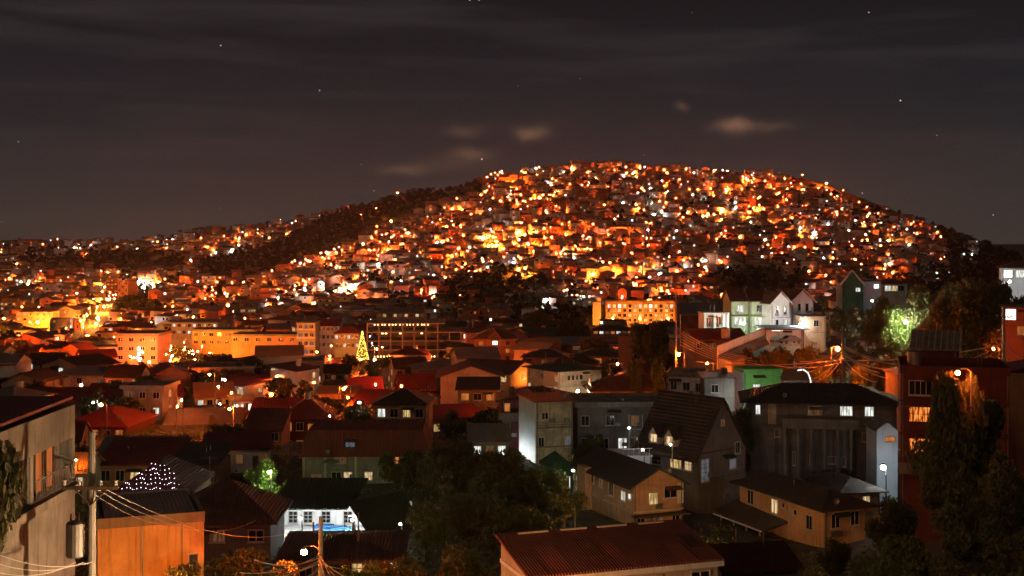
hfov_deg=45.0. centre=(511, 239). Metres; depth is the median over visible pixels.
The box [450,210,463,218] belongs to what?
house
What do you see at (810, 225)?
house
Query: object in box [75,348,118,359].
house
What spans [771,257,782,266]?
house
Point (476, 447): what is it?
window
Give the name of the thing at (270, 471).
garden lamp
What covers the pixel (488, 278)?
tree
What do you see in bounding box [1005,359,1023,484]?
orange lit shed
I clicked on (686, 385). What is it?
window
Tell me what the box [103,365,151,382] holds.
house
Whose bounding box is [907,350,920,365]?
water tank
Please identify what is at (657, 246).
house
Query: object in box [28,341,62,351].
house
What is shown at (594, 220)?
house
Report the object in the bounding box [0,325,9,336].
tree
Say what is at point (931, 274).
tree
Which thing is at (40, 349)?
house
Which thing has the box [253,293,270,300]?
house
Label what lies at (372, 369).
tree
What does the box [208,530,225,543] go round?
window
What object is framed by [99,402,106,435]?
street lamp
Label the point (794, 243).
house
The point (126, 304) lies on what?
tree
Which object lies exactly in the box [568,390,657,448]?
terrace building
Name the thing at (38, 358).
house
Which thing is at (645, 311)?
hotel
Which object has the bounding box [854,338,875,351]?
house
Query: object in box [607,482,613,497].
window
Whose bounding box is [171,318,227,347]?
school building
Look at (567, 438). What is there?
window
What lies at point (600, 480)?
window
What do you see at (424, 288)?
house
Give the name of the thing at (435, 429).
window
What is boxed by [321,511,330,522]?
window
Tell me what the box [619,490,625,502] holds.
window
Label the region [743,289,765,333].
row house
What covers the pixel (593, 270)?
house
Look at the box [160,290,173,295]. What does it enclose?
house
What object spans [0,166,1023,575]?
ground
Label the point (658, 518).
window
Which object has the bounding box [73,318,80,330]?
house
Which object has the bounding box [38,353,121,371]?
house
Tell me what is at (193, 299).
house
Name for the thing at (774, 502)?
window
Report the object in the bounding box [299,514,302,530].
garden lamp
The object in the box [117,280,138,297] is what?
apartment block
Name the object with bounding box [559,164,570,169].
house
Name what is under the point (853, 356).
tree
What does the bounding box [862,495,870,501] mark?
window
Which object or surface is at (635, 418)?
window
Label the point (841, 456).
window
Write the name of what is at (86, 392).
house
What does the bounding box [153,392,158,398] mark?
window
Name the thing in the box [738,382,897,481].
long stilted building
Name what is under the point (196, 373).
tree
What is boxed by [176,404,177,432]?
street lamp
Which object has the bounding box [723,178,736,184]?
house
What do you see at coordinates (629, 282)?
tree
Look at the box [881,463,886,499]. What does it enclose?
street lamp
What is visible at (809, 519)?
window
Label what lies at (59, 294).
house
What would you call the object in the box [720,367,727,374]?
water tank
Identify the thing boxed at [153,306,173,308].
house
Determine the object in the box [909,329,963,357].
ribbed roof house
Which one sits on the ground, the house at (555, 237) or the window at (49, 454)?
the house at (555, 237)
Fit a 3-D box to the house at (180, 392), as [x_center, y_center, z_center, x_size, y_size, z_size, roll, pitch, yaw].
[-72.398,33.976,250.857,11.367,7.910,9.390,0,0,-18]
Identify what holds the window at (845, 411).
in the long stilted building at (803, 429)
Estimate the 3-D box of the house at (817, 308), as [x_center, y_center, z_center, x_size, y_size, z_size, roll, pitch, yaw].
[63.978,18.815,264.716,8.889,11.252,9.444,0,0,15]
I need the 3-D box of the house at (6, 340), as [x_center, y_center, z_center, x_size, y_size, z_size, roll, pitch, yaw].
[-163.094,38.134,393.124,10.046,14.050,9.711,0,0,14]
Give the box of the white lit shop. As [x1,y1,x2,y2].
[227,390,254,410]
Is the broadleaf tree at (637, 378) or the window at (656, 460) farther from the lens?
the broadleaf tree at (637, 378)
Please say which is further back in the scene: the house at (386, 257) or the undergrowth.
the house at (386, 257)
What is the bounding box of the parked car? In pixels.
[778,335,802,343]
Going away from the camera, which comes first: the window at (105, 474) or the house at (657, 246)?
the window at (105, 474)
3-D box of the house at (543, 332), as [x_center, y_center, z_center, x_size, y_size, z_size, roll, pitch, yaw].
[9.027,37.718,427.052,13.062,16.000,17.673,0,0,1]
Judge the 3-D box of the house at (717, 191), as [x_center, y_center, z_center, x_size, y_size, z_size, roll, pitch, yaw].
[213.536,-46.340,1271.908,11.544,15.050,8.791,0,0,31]
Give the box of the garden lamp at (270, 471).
[269,468,271,491]
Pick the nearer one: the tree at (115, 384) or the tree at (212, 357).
the tree at (115, 384)
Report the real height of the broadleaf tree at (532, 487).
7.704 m
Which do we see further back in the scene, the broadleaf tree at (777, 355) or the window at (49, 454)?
the broadleaf tree at (777, 355)
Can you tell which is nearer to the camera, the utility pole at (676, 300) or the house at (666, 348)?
the utility pole at (676, 300)
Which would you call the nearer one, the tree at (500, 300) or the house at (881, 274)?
the tree at (500, 300)
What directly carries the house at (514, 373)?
on the ground
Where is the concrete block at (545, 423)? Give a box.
[516,386,575,463]
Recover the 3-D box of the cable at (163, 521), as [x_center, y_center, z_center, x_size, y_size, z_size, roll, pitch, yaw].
[-17.102,14.764,67.898,0.032,11.281,44.315,0,0,-4]
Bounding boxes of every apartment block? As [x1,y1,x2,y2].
[106,278,118,297]
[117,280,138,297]
[138,274,157,287]
[202,276,218,286]
[240,308,258,313]
[315,297,338,310]
[471,327,517,359]
[897,351,1010,542]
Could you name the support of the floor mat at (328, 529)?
on the courtyard pavilion
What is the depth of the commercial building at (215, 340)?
469.75 m
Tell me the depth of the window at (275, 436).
195.46 m
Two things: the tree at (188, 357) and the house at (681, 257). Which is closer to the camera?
the tree at (188, 357)
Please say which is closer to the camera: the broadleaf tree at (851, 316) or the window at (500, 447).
the window at (500, 447)
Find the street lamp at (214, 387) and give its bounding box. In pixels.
[208,372,214,406]
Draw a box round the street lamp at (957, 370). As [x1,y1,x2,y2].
[955,368,971,474]
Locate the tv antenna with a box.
[201,456,216,486]
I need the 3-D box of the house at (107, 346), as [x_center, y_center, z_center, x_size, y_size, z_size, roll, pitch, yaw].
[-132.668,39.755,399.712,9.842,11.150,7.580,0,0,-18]
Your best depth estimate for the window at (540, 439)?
160.11 m
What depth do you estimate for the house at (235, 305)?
838.60 m
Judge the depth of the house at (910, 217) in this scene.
1375.95 m
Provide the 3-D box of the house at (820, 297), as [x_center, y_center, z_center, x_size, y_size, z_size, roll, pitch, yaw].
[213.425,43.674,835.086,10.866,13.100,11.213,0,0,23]
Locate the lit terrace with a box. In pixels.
[608,439,652,464]
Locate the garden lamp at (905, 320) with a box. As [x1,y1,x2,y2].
[904,319,907,343]
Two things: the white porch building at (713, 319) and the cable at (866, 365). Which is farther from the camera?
the white porch building at (713, 319)
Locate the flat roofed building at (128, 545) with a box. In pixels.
[96,487,204,575]
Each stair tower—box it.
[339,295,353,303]
[592,301,600,324]
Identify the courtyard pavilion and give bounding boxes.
[276,478,413,536]
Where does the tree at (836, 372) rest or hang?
on the ground
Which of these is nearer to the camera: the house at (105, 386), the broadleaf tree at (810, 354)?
the broadleaf tree at (810, 354)
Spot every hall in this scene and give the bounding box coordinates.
[75,404,158,434]
[163,407,248,424]
[192,381,234,404]
[375,308,426,335]
[678,303,722,362]
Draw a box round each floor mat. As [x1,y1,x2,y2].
[314,527,334,530]
[315,523,333,527]
[325,525,348,530]
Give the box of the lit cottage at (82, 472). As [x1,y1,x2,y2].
[75,452,105,503]
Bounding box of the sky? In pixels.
[0,0,1023,243]
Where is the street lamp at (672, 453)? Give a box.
[670,441,672,461]
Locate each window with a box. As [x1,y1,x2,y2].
[33,455,33,496]
[34,451,43,495]
[44,446,54,490]
[76,378,81,383]
[76,477,83,485]
[96,378,101,382]
[101,470,109,482]
[115,430,122,434]
[115,470,124,481]
[125,392,131,397]
[130,472,138,478]
[139,392,145,398]
[150,346,155,350]
[150,355,155,359]
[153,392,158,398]
[188,553,199,565]
[198,400,203,404]
[207,400,212,404]
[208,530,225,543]
[234,454,243,464]
[247,529,264,542]
[258,453,266,463]
[271,433,278,441]
[288,511,297,523]
[296,422,303,430]
[299,567,312,575]
[303,511,312,523]
[311,474,321,477]
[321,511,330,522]
[331,472,340,477]
[334,457,346,463]
[343,472,352,477]
[343,511,352,523]
[351,563,362,571]
[364,471,372,480]
[377,408,385,417]
[390,408,397,417]
[402,410,410,417]
[415,409,422,417]
[433,424,439,432]
[461,393,468,400]
[473,393,481,400]
[474,446,481,455]
[486,393,494,400]
[486,445,493,452]
[498,445,505,455]
[501,376,506,382]
[504,403,509,411]
[538,437,543,448]
[541,412,548,420]
[565,436,571,446]
[566,476,570,488]
[581,416,588,425]
[597,478,602,488]
[601,438,608,448]
[606,415,614,425]
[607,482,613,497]
[610,358,617,363]
[618,438,626,447]
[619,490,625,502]
[626,493,631,500]
[630,415,638,425]
[648,492,657,505]
[652,455,661,465]
[654,517,662,520]
[663,487,677,499]
[670,459,681,470]
[671,381,676,389]
[683,382,689,390]
[683,461,691,472]
[690,569,710,575]
[695,383,699,392]
[701,458,709,483]
[706,317,711,327]
[710,342,715,348]
[711,384,718,392]
[716,316,721,327]
[720,419,725,426]
[729,458,737,469]
[734,317,745,325]
[734,441,741,454]
[736,305,743,312]
[746,489,753,505]
[754,317,761,324]
[755,404,760,415]
[756,305,761,312]
[770,498,778,515]
[783,306,786,314]
[792,509,797,516]
[804,514,812,531]
[805,303,808,312]
[807,406,822,415]
[813,320,818,326]
[827,456,835,464]
[830,514,841,529]
[839,406,852,416]
[841,456,846,467]
[850,510,860,526]
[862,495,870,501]
[864,406,873,417]
[884,285,891,291]
[885,436,895,442]
[891,285,896,291]
[897,285,904,291]
[908,380,932,396]
[908,405,929,423]
[908,438,928,454]
[1004,270,1011,277]
[1005,309,1015,319]
[1016,270,1023,277]
[1017,326,1023,335]
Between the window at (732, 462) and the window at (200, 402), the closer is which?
the window at (732, 462)
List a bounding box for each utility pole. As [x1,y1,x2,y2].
[61,432,118,575]
[318,516,322,575]
[633,421,634,445]
[670,293,679,366]
[836,326,849,382]
[996,310,1012,361]
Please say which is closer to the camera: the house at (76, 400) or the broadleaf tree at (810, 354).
the broadleaf tree at (810, 354)
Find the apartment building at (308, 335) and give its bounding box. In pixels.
[296,321,320,355]
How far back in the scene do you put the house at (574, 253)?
1045.35 m
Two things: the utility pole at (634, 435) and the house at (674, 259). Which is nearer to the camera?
the utility pole at (634, 435)
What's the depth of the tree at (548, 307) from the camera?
748.80 m
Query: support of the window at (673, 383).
in the white flat roofed house at (680, 379)
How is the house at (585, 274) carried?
on the ground
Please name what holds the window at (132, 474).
in the maroon roofed house at (127, 458)
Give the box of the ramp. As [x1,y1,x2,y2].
[718,335,769,373]
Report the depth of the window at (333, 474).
150.12 m
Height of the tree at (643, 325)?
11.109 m
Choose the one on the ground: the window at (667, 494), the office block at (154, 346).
the office block at (154, 346)
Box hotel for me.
[605,300,674,324]
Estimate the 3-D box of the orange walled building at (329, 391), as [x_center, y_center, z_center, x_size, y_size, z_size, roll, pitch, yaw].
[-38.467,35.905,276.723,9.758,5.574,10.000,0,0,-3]
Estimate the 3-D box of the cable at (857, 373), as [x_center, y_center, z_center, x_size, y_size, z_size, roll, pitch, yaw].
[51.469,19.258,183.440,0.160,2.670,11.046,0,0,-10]
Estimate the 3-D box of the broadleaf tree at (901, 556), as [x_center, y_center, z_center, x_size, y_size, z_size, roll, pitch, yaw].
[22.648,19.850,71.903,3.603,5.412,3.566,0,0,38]
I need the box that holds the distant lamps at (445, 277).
[1,167,883,358]
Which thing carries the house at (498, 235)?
on the ground
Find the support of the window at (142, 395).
in the house at (159, 397)
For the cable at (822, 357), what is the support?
attached to the utility pole at (842, 362)
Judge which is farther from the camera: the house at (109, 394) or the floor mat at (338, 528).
the house at (109, 394)
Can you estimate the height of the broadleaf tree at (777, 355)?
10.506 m
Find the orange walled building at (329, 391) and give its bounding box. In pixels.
[316,385,363,398]
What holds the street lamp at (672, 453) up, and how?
on the ground
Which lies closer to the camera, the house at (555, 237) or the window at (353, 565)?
the window at (353, 565)
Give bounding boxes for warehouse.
[229,331,296,356]
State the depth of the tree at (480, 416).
196.21 m
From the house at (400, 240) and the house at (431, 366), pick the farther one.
the house at (400, 240)
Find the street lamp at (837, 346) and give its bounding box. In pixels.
[831,345,839,382]
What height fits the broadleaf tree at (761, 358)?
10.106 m
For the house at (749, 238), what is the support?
on the ground
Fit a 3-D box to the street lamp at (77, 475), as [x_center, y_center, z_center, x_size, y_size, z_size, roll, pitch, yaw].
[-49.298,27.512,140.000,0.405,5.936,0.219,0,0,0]
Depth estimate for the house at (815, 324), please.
232.19 m
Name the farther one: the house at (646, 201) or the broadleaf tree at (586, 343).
the house at (646, 201)
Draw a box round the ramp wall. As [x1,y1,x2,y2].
[717,328,764,368]
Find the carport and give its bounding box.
[753,325,809,368]
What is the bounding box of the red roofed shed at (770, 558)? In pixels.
[709,528,805,575]
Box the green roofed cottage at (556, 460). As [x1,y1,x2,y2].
[539,451,576,491]
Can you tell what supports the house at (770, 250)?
on the ground
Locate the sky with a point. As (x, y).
(133, 120)
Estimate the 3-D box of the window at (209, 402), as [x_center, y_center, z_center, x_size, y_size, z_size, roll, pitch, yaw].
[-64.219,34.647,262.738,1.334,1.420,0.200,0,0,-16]
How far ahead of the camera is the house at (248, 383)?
286.35 m
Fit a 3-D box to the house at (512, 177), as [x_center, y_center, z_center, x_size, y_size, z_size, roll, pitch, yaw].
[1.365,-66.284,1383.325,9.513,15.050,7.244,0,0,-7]
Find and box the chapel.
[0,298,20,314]
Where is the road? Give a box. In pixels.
[77,298,117,339]
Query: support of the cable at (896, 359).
attached to the utility pole at (842, 362)
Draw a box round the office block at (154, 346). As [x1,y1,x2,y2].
[114,330,172,363]
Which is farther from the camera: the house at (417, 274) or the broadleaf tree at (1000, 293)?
the house at (417, 274)
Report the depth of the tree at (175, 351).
446.72 m
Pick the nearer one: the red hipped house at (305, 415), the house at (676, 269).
the red hipped house at (305, 415)
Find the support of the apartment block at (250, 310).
on the ground
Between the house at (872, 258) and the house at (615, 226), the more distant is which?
the house at (615, 226)
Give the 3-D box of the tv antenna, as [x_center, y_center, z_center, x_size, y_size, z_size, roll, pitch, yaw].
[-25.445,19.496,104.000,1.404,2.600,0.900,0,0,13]
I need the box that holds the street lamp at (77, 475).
[75,457,77,501]
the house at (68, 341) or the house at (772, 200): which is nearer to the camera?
the house at (68, 341)
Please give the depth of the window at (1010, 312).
199.61 m
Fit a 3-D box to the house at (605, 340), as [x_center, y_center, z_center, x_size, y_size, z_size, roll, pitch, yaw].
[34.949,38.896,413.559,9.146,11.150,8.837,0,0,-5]
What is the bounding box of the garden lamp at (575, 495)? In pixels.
[572,467,575,526]
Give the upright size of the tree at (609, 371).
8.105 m
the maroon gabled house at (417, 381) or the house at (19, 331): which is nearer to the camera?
the maroon gabled house at (417, 381)
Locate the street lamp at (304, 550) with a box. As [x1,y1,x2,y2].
[301,545,317,554]
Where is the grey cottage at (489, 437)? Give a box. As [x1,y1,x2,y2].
[466,423,511,455]
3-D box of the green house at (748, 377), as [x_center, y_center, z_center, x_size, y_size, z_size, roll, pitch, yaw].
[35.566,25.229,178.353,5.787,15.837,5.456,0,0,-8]
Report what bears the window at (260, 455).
in the house at (250, 449)
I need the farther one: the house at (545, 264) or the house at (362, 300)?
the house at (545, 264)
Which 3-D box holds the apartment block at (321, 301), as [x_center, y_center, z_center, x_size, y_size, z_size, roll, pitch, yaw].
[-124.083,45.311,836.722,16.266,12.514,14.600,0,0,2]
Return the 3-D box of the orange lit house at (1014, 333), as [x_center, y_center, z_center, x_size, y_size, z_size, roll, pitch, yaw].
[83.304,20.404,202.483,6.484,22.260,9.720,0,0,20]
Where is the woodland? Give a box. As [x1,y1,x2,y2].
[0,165,1022,413]
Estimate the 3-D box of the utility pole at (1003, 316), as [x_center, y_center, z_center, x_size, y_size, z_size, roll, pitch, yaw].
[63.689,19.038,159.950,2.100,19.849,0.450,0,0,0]
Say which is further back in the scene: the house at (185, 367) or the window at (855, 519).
the house at (185, 367)
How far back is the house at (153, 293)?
943.91 m
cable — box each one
[0,555,91,566]
[0,562,75,575]
[0,562,83,570]
[96,495,207,525]
[98,490,253,530]
[107,490,302,536]
[240,554,319,573]
[254,557,319,565]
[283,560,319,575]
[287,563,319,575]
[676,327,751,358]
[676,330,756,361]
[676,333,760,364]
[676,336,741,363]
[676,339,740,365]
[676,342,731,365]
[696,359,842,365]
[773,362,840,367]
[788,348,842,367]
[800,346,842,361]
[809,350,842,371]
[814,355,842,379]
[816,357,842,382]
[842,344,1002,360]
[842,352,887,378]
[843,345,893,360]
[843,347,897,364]
[843,350,879,372]
[843,355,884,369]
[843,358,875,382]
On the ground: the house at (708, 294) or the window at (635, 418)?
the house at (708, 294)
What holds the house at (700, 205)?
on the ground
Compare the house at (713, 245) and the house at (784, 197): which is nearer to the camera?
the house at (713, 245)
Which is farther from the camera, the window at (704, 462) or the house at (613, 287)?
the house at (613, 287)
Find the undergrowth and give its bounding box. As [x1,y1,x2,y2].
[75,365,1023,575]
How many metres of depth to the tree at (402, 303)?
810.98 m
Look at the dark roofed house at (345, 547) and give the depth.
93.81 m
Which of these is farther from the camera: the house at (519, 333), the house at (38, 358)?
the house at (519, 333)
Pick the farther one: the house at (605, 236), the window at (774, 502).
the house at (605, 236)
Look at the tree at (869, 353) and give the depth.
232.58 m
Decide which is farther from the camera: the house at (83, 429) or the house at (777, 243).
the house at (777, 243)
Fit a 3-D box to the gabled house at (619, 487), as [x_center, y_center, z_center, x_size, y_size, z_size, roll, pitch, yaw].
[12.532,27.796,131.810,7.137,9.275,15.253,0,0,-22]
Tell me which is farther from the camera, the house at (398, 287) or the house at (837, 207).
the house at (837, 207)
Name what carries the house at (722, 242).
on the ground
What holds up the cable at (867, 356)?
attached to the utility pole at (842, 362)
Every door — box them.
[75,490,81,503]
[100,427,104,434]
[209,415,214,424]
[253,456,258,470]
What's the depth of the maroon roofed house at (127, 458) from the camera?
147.83 m
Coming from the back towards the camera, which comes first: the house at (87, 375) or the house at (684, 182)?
the house at (684, 182)
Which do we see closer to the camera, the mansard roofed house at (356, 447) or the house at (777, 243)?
the mansard roofed house at (356, 447)
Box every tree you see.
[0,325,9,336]
[0,437,26,556]
[13,339,28,347]
[13,383,31,388]
[14,349,24,352]
[31,379,46,387]
[49,365,59,371]
[68,328,74,334]
[75,444,88,451]
[78,390,111,412]
[110,379,122,389]
[110,396,140,408]
[122,301,129,310]
[129,299,137,308]
[134,374,156,380]
[145,299,155,309]
[163,559,201,575]
[172,345,181,354]
[177,379,190,396]
[178,351,188,359]
[181,353,198,360]
[185,381,197,398]
[188,369,194,381]
[193,371,207,377]
[197,353,204,361]
[197,372,213,381]
[203,546,268,575]
[208,369,223,381]
[208,423,246,431]
[209,354,225,359]
[220,363,244,376]
[241,357,270,373]
[242,457,280,493]
[244,264,250,270]
[261,559,296,575]
[264,378,276,391]
[265,382,294,397]
[273,376,296,388]
[292,392,303,397]
[295,380,312,396]
[324,398,343,415]
[338,560,384,575]
[340,353,358,366]
[345,406,354,418]
[350,400,373,414]
[352,410,373,418]
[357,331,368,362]
[358,361,380,376]
[364,270,371,276]
[365,359,384,368]
[377,556,426,575]
[378,449,424,493]
[379,355,393,367]
[383,359,388,367]
[398,300,407,307]
[405,501,443,537]
[416,441,481,518]
[418,523,433,561]
[430,514,447,558]
[435,542,488,575]
[436,409,466,446]
[437,292,448,297]
[438,491,502,550]
[443,350,450,360]
[450,298,457,305]
[455,447,526,510]
[462,276,470,282]
[466,410,490,422]
[485,275,492,281]
[486,408,498,422]
[491,265,496,272]
[491,466,568,521]
[492,503,554,533]
[493,297,504,302]
[508,284,516,289]
[513,264,523,270]
[517,288,524,294]
[521,280,529,288]
[521,310,551,326]
[528,300,536,307]
[531,283,540,290]
[535,299,543,308]
[541,480,590,527]
[544,304,552,311]
[545,284,554,289]
[571,443,595,461]
[579,337,609,349]
[581,314,587,323]
[582,327,589,336]
[582,433,605,447]
[585,312,591,323]
[600,361,613,377]
[603,359,623,371]
[626,280,634,286]
[626,359,645,392]
[629,320,669,361]
[642,323,646,332]
[645,358,658,366]
[650,357,664,392]
[656,352,678,371]
[658,269,667,273]
[713,273,723,282]
[722,284,732,290]
[724,275,731,285]
[733,406,754,471]
[735,267,748,274]
[740,347,769,365]
[759,267,769,274]
[766,345,793,368]
[768,267,778,275]
[793,344,829,382]
[798,267,807,273]
[799,274,807,283]
[814,363,830,382]
[814,537,852,575]
[817,347,839,359]
[820,296,830,348]
[820,468,865,481]
[828,357,847,382]
[829,306,861,351]
[838,345,866,359]
[845,347,862,365]
[846,323,864,345]
[851,357,875,387]
[857,348,882,365]
[860,308,876,349]
[863,295,889,345]
[864,495,919,551]
[870,534,932,575]
[871,333,894,357]
[874,355,897,391]
[880,300,930,351]
[890,344,908,362]
[903,283,949,329]
[903,434,982,572]
[918,292,967,357]
[923,369,989,568]
[927,272,935,277]
[929,497,1014,575]
[930,293,937,301]
[937,276,994,357]
[957,394,1005,510]
[976,279,1023,359]
[977,449,1023,573]
[978,337,1000,357]
[989,350,999,358]
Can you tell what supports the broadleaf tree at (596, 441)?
on the ground
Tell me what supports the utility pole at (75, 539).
on the ground
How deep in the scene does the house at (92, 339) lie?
460.76 m
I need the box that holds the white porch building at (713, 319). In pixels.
[697,311,729,327]
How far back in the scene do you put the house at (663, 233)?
1120.54 m
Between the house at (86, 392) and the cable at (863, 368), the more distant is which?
the house at (86, 392)
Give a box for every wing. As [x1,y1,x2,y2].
[317,318,342,354]
[333,326,363,357]
[799,469,888,523]
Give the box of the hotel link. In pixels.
[601,297,605,318]
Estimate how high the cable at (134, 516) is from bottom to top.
10.699 m
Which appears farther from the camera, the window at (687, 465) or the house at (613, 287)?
the house at (613, 287)
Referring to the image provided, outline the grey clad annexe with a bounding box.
[860,278,880,310]
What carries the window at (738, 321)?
in the row house at (735, 304)
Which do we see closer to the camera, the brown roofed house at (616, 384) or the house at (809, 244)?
the brown roofed house at (616, 384)
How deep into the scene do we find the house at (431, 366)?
281.77 m
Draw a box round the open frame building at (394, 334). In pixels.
[366,315,472,357]
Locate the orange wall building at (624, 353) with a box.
[618,333,631,371]
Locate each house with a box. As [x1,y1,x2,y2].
[0,336,22,345]
[0,396,81,575]
[14,328,47,335]
[16,308,58,328]
[16,347,44,351]
[20,290,35,295]
[20,331,57,343]
[21,329,45,334]
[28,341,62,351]
[29,353,69,369]
[32,387,105,413]
[36,271,48,279]
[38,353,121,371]
[40,296,63,306]
[44,267,61,274]
[45,292,62,301]
[46,329,67,340]
[47,337,93,346]
[54,393,86,418]
[59,274,74,282]
[59,365,107,386]
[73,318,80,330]
[75,334,105,344]
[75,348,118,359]
[75,421,92,447]
[82,302,94,313]
[89,389,122,413]
[90,292,105,300]
[90,382,128,390]
[95,330,118,337]
[95,344,117,359]
[98,436,193,453]
[99,322,124,330]
[100,437,192,492]
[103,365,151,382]
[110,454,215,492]
[117,321,148,330]
[120,380,180,420]
[125,316,145,320]
[126,311,137,315]
[126,324,156,329]
[148,287,161,298]
[152,365,188,369]
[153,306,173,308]
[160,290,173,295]
[175,442,234,483]
[176,298,195,300]
[177,384,184,407]
[179,274,193,284]
[192,361,256,377]
[196,479,292,560]
[199,306,226,317]
[203,430,273,472]
[205,310,223,318]
[205,356,238,361]
[213,297,233,302]
[216,373,271,396]
[226,307,235,314]
[229,301,239,312]
[241,314,262,318]
[243,319,267,330]
[244,408,293,444]
[248,398,322,413]
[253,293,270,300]
[259,370,269,381]
[260,286,276,293]
[266,323,290,331]
[274,523,409,575]
[289,397,337,441]
[295,268,310,276]
[297,290,311,294]
[298,419,432,483]
[299,277,306,285]
[299,303,317,310]
[302,356,324,384]
[303,311,325,320]
[306,276,322,286]
[307,313,329,320]
[323,358,341,363]
[323,364,353,381]
[346,376,383,388]
[346,388,441,413]
[354,298,366,304]
[356,276,367,279]
[357,282,373,290]
[371,388,435,438]
[377,229,385,238]
[378,366,388,384]
[380,253,394,262]
[383,263,393,275]
[388,357,426,388]
[393,237,403,244]
[393,283,408,297]
[393,373,437,393]
[394,264,410,275]
[401,258,415,263]
[407,359,450,394]
[410,271,427,277]
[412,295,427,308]
[414,283,434,294]
[422,276,439,285]
[427,245,441,251]
[429,285,448,297]
[430,220,438,224]
[430,251,442,258]
[433,403,485,438]
[436,312,457,318]
[436,359,504,404]
[443,242,455,253]
[444,340,474,359]
[449,228,458,234]
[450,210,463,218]
[455,377,500,410]
[460,271,474,279]
[461,328,486,343]
[465,223,474,227]
[466,358,533,390]
[467,285,479,301]
[469,196,484,208]
[474,239,488,245]
[474,303,487,316]
[474,321,489,322]
[484,297,504,302]
[487,184,499,191]
[494,231,502,240]
[495,175,509,180]
[495,386,571,401]
[495,387,531,448]
[495,519,723,575]
[507,326,530,344]
[509,174,516,181]
[516,184,526,189]
[518,203,529,212]
[519,254,531,259]
[519,326,556,337]
[520,212,531,223]
[520,349,570,364]
[521,360,607,392]
[526,244,536,254]
[530,258,543,262]
[533,222,547,227]
[537,201,551,207]
[537,268,553,278]
[538,261,556,269]
[543,357,583,364]
[548,245,558,248]
[549,294,565,306]
[550,224,560,234]
[550,279,575,288]
[552,233,560,243]
[553,336,594,357]
[558,258,575,270]
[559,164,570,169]
[565,295,581,305]
[570,355,599,366]
[570,446,690,522]
[571,187,586,197]
[571,250,587,257]
[571,347,617,367]
[572,234,582,243]
[576,224,586,236]
[577,271,589,278]
[580,162,594,168]
[580,266,598,277]
[582,376,667,392]
[585,216,600,224]
[586,288,607,297]
[588,192,605,200]
[590,188,607,199]
[596,263,608,267]
[597,234,607,241]
[598,210,612,218]
[598,226,608,235]
[601,339,617,343]
[606,225,623,229]
[607,340,632,348]
[609,284,625,297]
[614,287,626,299]
[614,363,667,383]
[615,245,625,253]
[622,242,642,247]
[623,225,634,234]
[626,238,642,244]
[628,186,639,194]
[628,272,640,280]
[630,286,644,299]
[630,390,750,513]
[632,342,668,363]
[634,249,648,259]
[636,198,649,206]
[637,216,645,222]
[637,258,643,268]
[639,282,651,286]
[645,269,658,280]
[648,242,662,254]
[648,253,662,259]
[651,231,668,241]
[652,280,671,292]
[658,274,670,280]
[659,294,669,299]
[662,257,677,261]
[666,286,687,294]
[666,367,707,393]
[668,206,680,215]
[668,265,682,272]
[669,338,679,366]
[671,239,682,245]
[672,254,688,263]
[679,179,690,185]
[681,282,696,294]
[686,267,700,276]
[688,221,703,226]
[689,291,712,299]
[692,216,705,221]
[692,277,716,283]
[695,203,708,208]
[697,234,709,242]
[698,364,736,415]
[702,252,718,262]
[707,178,717,186]
[708,242,719,249]
[713,472,879,547]
[714,188,725,198]
[716,239,734,246]
[716,253,730,264]
[721,211,735,215]
[721,290,749,334]
[722,225,736,237]
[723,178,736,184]
[726,244,743,250]
[733,183,743,191]
[733,287,752,289]
[733,359,782,415]
[737,201,748,214]
[737,226,750,232]
[742,236,758,245]
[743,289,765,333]
[745,255,753,263]
[746,195,755,206]
[756,199,767,204]
[756,211,768,220]
[759,290,793,324]
[761,196,779,208]
[762,248,776,253]
[767,177,775,186]
[769,228,782,237]
[770,223,784,227]
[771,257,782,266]
[772,238,783,248]
[777,246,793,252]
[779,194,786,202]
[780,288,816,324]
[780,369,813,382]
[785,190,797,201]
[786,256,796,268]
[790,238,799,249]
[792,184,801,190]
[792,308,827,354]
[803,241,813,249]
[804,222,815,229]
[804,272,824,277]
[805,255,818,260]
[806,189,820,197]
[810,289,825,294]
[814,303,831,331]
[818,263,828,272]
[819,295,830,304]
[823,188,830,196]
[824,288,835,295]
[830,203,841,213]
[836,213,848,220]
[836,270,865,340]
[839,268,855,274]
[847,259,860,266]
[848,236,860,245]
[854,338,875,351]
[864,415,897,508]
[865,230,878,235]
[866,234,878,242]
[868,254,877,263]
[876,270,886,279]
[881,367,897,428]
[889,257,906,269]
[899,214,913,223]
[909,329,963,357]
[912,227,928,234]
[997,261,1023,301]
[998,296,1023,361]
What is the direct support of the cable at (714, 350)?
attached to the utility pole at (676, 300)
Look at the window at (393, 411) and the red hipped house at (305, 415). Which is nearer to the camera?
the window at (393, 411)
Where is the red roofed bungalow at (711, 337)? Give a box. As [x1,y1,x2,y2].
[680,328,744,371]
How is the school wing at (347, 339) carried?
on the ground
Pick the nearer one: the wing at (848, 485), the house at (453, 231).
the wing at (848, 485)
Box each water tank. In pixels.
[236,419,243,423]
[304,391,311,399]
[508,387,515,393]
[616,397,623,401]
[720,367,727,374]
[721,327,729,338]
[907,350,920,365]
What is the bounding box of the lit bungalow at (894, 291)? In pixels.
[880,278,909,311]
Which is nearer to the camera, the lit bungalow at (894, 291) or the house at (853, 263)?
the lit bungalow at (894, 291)
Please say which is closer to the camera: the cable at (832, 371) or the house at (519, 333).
the cable at (832, 371)
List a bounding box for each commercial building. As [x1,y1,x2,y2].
[190,327,262,353]
[590,325,629,336]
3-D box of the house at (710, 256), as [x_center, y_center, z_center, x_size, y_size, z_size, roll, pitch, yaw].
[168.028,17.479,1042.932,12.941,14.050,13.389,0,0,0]
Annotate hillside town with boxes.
[0,159,978,398]
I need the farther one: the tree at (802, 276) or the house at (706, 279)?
the tree at (802, 276)

